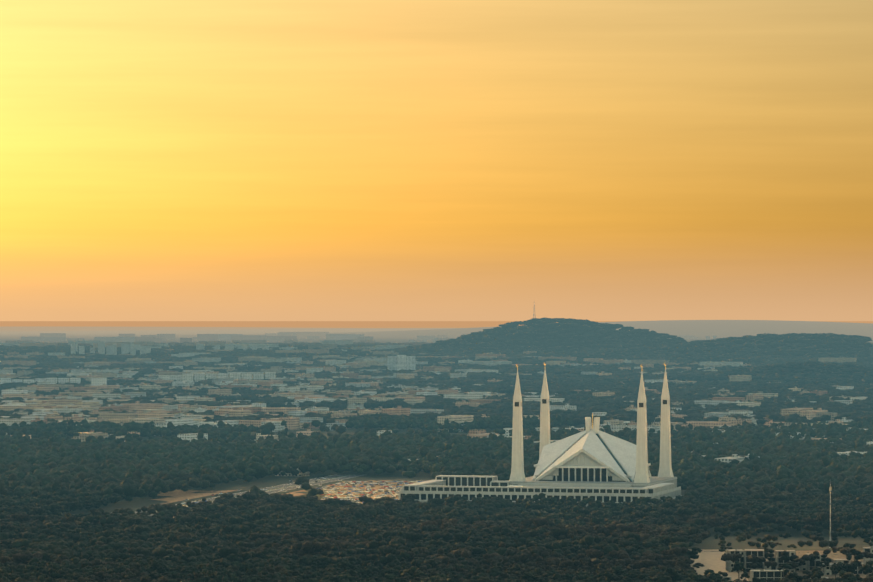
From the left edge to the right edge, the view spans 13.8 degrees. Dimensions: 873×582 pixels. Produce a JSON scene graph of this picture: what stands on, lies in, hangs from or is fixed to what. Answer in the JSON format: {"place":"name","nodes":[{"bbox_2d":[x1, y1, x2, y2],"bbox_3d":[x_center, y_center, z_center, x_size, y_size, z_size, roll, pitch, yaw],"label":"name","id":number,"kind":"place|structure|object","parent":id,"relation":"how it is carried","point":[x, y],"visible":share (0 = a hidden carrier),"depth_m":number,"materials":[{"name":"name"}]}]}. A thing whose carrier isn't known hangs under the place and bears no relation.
{"place":"outdoors","nodes":[
{"label":"outdoors","id":0,"kind":"place"},
{"bbox_2d":[137,485,329,517],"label":"roadside ground","id":1,"kind":"structure","parent":0,"point":[176,495],"depth_m":2956.92,"materials":[{"name":"brown soil"}]},
{"bbox_2d":[287,476,434,503],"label":"parking ground","id":2,"kind":"structure","parent":0,"point":[374,479],"depth_m":3151.54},
{"bbox_2d":[0,320,872,570],"bbox_3d":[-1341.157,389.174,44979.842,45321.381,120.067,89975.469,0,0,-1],"label":"ground","id":3,"kind":"structure","parent":0,"point":[393,331],"depth_m":25223.12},
{"bbox_2d":[118,474,376,515],"bbox_3d":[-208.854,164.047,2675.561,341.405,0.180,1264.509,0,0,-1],"label":"road","id":4,"kind":"structure","parent":3,"relation":"on","point":[328,480],"depth_m":3095.18,"materials":[{"name":"grey asphalt"}]},
{"bbox_2d":[111,477,422,512],"bbox_3d":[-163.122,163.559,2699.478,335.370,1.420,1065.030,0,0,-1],"label":"cars","id":5,"kind":"object","parent":4,"relation":"on","point":[349,494],"visible":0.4,"depth_m":3004.83,"materials":[{"name":"paint"}]},
{"bbox_2d":[0,489,872,571],"bbox_3d":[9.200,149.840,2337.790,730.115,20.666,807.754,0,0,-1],"label":"forest","id":6,"kind":"object","parent":3,"relation":"on","point":[309,530],"visible":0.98,"depth_m":2247.34,"materials":[{"name":"green plant"}]},
{"bbox_2d":[0,414,872,503],"bbox_3d":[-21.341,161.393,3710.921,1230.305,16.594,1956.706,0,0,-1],"label":"forest","id":7,"kind":"object","parent":3,"relation":"on","point":[47,458],"visible":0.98,"depth_m":3459.48,"materials":[{"name":"green plant"}]},
{"bbox_2d":[0,332,872,476],"bbox_3d":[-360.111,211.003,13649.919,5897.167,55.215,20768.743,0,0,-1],"label":"city buildings","id":8,"kind":"structure","parent":3,"relation":"on","point":[142,413],"depth_m":6521.50,"materials":[{"name":"grey concrete"}]},
{"bbox_2d":[0,381,872,425],"bbox_3d":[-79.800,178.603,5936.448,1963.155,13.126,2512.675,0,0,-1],"label":"city trees","id":9,"kind":"object","parent":3,"relation":"on","point":[587,404],"visible":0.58,"depth_m":5678.56,"materials":[{"name":"green plant"}]},
{"bbox_2d":[0,318,872,362],"bbox_3d":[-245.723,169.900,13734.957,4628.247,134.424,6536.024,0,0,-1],"label":"hills","id":10,"kind":"structure","parent":3,"relation":"on","point":[637,348],"depth_m":11957.17,"materials":[{"name":"green plant"}]},
{"bbox_2d":[0,548,872,581],"bbox_3d":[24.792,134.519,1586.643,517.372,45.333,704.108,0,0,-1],"label":"forest","id":11,"kind":"object","parent":3,"relation":"on","point":[153,570],"visible":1,"depth_m":1871.97,"materials":[{"name":"green plant"}]},
{"bbox_2d":[0,359,872,384],"bbox_3d":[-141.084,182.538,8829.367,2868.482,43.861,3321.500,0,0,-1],"label":"city trees","id":12,"kind":"object","parent":3,"relation":"on","point":[784,371],"visible":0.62,"depth_m":8085.45,"materials":[{"name":"green plant"}]},
{"bbox_2d":[398,475,681,506],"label":"mosque base platform","id":13,"kind":"structure","parent":3,"relation":"on","point":[469,487],"depth_m":2733.74,"materials":[{"name":"concrete"}]},
{"bbox_2d":[509,364,525,481],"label":"minaret","id":14,"kind":"object","parent":13,"relation":"on","point":[517,470],"visible":0.98,"depth_m":2849.01,"materials":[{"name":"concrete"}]},
{"bbox_2d":[539,362,550,457],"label":"minaret","id":15,"kind":"object","parent":13,"relation":"on","point":[545,422],"visible":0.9,"depth_m":2946.31,"materials":[{"name":"concrete"}]},
{"bbox_2d":[532,413,651,481],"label":"prayer hall","id":16,"kind":"structure","parent":13,"relation":"on","point":[592,452],"depth_m":2858.99,"materials":[{"name":"concrete"}]},
{"bbox_2d":[634,364,649,482],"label":"minaret","id":17,"kind":"object","parent":13,"relation":"on","point":[641,475],"visible":1,"depth_m":2824.38,"materials":[{"name":"concrete"}]},
{"bbox_2d":[658,363,673,476],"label":"minaret","id":18,"kind":"object","parent":13,"relation":"on","point":[665,467],"visible":1,"depth_m":2921.27,"materials":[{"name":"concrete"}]},
{"bbox_2d":[723,546,872,581],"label":"abandoned buildings","id":19,"kind":"structure","parent":3,"relation":"on","point":[762,572],"depth_m":1960.58,"materials":[{"name":"concrete"}]},
{"bbox_2d":[829,484,830,547],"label":"flagpole","id":20,"kind":"object","parent":3,"relation":"on","point":[830,512],"visible":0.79,"depth_m":2177.29,"materials":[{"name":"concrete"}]},
{"bbox_2d":[0,0,872,320],"label":"sky","id":21,"kind":"structure","parent":0,"point":[161,160],"materials":[{"name":"orange"}]},
{"bbox_2d":[688,549,747,580],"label":"bare ground","id":22,"kind":"structure","parent":0,"point":[708,559],"depth_m":2036.55,"materials":[{"name":"beige soil"}]},
{"bbox_2d":[699,541,872,580],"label":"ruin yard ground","id":23,"kind":"structure","parent":0,"point":[802,553],"depth_m":2193.37,"materials":[{"name":"brown soil"}]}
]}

